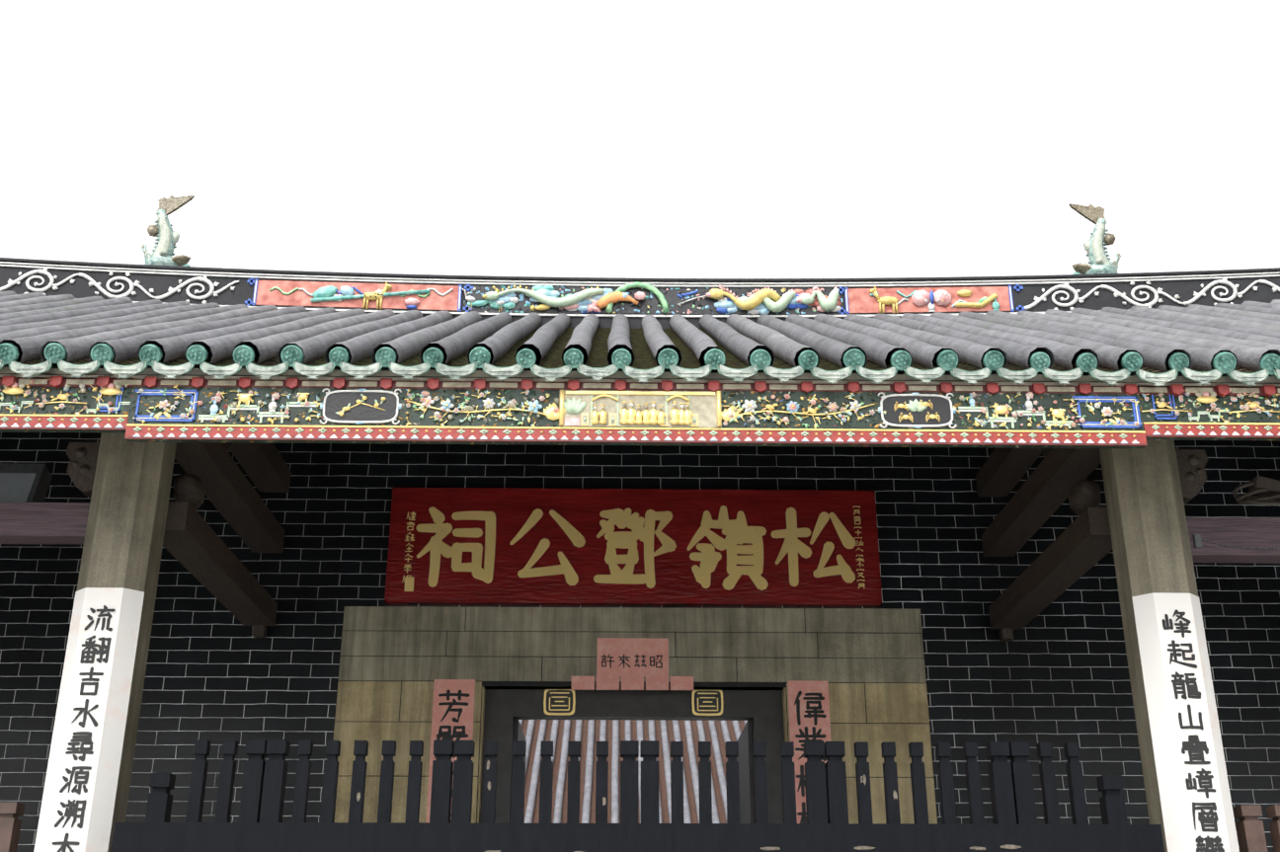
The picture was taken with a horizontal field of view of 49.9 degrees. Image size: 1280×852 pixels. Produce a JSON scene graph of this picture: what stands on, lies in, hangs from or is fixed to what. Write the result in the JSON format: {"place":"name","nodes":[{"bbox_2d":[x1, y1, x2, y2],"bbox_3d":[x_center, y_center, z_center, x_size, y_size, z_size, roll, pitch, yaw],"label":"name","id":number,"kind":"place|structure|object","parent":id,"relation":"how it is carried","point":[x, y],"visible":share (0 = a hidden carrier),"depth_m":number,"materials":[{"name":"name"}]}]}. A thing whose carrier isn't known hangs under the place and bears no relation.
{"place":"outdoors","nodes":[
{"label":"outdoors","id":0,"kind":"place"},
{"bbox_2d":[518,720,747,823],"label":"hall roof tiles","id":1,"kind":"object","parent":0,"point":[590,734],"visible":0.12,"depth_m":24.10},
{"bbox_2d":[0,0,1279,278],"label":"sky","id":2,"kind":"structure","parent":0,"point":[550,138],"materials":[{"name":"white"}]},
{"label":"ground","id":3,"kind":"structure","parent":0,"visible":0},
{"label":"platform","id":4,"kind":"structure","parent":3,"relation":"on","visible":0},
{"bbox_2d":[33,432,1239,851],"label":"columns","id":5,"kind":"structure","parent":4,"relation":"on","point":[95,735],"depth_m":6.65,"materials":[{"name":"beige stone"}]},
{"bbox_2d":[111,739,1164,851],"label":"timber fence","id":6,"kind":"object","parent":4,"relation":"on","point":[260,826],"visible":1,"depth_m":6.13,"materials":[{"name":"paint"}]},
{"bbox_2d":[0,432,1279,851],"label":"brick walls","id":7,"kind":"structure","parent":4,"relation":"on","point":[1055,674],"depth_m":9.16,"materials":[{"name":"black brick"}]},
{"bbox_2d":[384,487,882,607],"bbox_3d":[-0.040,0.817,9.296,3.305,0.803,0.078,0,-22,-1],"label":"name plaque","id":8,"kind":"object","parent":7,"relation":"attached to","point":[625,547],"visible":1,"depth_m":9.26,"materials":[{"name":"red paint"}]},
{"bbox_2d":[332,606,937,823],"bbox_3d":[-0.048,2.609,8.821,3.842,2.849,0.446,0,-22,-1],"label":"stone door surround","id":9,"kind":"object","parent":7,"relation":"attached to","point":[866,664],"depth_m":9.01,"materials":[{"name":"beige stone"}]},
{"bbox_2d":[426,638,831,823],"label":"paper banners","id":10,"kind":"object","parent":9,"relation":"attached to","point":[632,663],"visible":0.62,"depth_m":8.94,"materials":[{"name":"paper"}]},
{"bbox_2d":[480,689,784,823],"bbox_3d":[-0.048,2.979,9.097,1.957,2.371,1.016,0,-22,-1],"label":"door frame","id":11,"kind":"object","parent":9,"relation":"in","point":[760,712],"visible":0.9,"depth_m":9.02,"materials":[{"name":"black wood"}]},
{"bbox_2d":[0,442,1279,641],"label":"roof beams","id":12,"kind":"structure","parent":7,"relation":"attached to","point":[215,567],"depth_m":7.77,"materials":[{"name":"brown wood"}]},
{"bbox_2d":[0,463,52,502],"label":"flood light","id":13,"kind":"object","parent":12,"relation":"attached to","point":[25,483],"visible":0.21,"depth_m":7.33,"materials":[{"name":"metal"}]},
{"bbox_2d":[1193,476,1279,550],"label":"cable bundle and chain","id":14,"kind":"object","parent":12,"relation":"attached to","point":[1267,490],"visible":1,"depth_m":7.12,"materials":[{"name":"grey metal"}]},
{"bbox_2d":[0,367,1279,384],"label":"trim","id":15,"kind":"structure","parent":7,"relation":"on","point":[655,378],"depth_m":6.52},
{"bbox_2d":[0,290,1279,376],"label":"roof tiles","id":16,"kind":"object","parent":15,"relation":"on","point":[36,328],"visible":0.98,"depth_m":7.42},
{"bbox_2d":[0,257,1279,329],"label":"roof ridge","id":17,"kind":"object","parent":16,"relation":"on","point":[606,300],"visible":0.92,"depth_m":10.56,"materials":[{"name":"black paint"}]},
{"bbox_2d":[141,195,194,266],"bbox_3d":[-3.728,-1.498,10.854,0.462,0.752,0.177,0,-22,-1],"label":"roof fish ornament","id":18,"kind":"object","parent":17,"relation":"on","point":[163,253],"visible":0.73,"depth_m":10.82,"materials":[{"name":"white ceramic"}]},
{"bbox_2d":[1068,203,1120,274],"bbox_3d":[3.633,-1.447,10.978,0.462,0.752,0.177,0,-22,-1],"label":"roof fish ornament","id":19,"kind":"object","parent":17,"relation":"on","point":[1096,254],"visible":0.58,"depth_m":10.95,"materials":[{"name":"white ceramic"}]},
{"bbox_2d":[0,358,1279,387],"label":"eave drip tiles","id":20,"kind":"object","parent":16,"relation":"attached to","point":[171,372],"visible":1,"depth_m":6.46,"materials":[{"name":"white ceramic"}]},
{"bbox_2d":[0,375,1279,448],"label":"carved fascia board","id":21,"kind":"object","parent":15,"relation":"attached to","point":[475,416],"visible":0.98,"depth_m":6.45,"materials":[{"name":"yellow paint"}]},
{"bbox_2d":[0,366,1279,397],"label":"eave trim","id":22,"kind":"structure","parent":15,"relation":"attached to","point":[707,384],"depth_m":6.52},
{"bbox_2d":[0,802,1279,851],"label":"side platform fences","id":23,"kind":"object","parent":4,"relation":"on","point":[1250,832],"visible":1,"depth_m":6.46,"materials":[{"name":"brown wood"}]}
]}

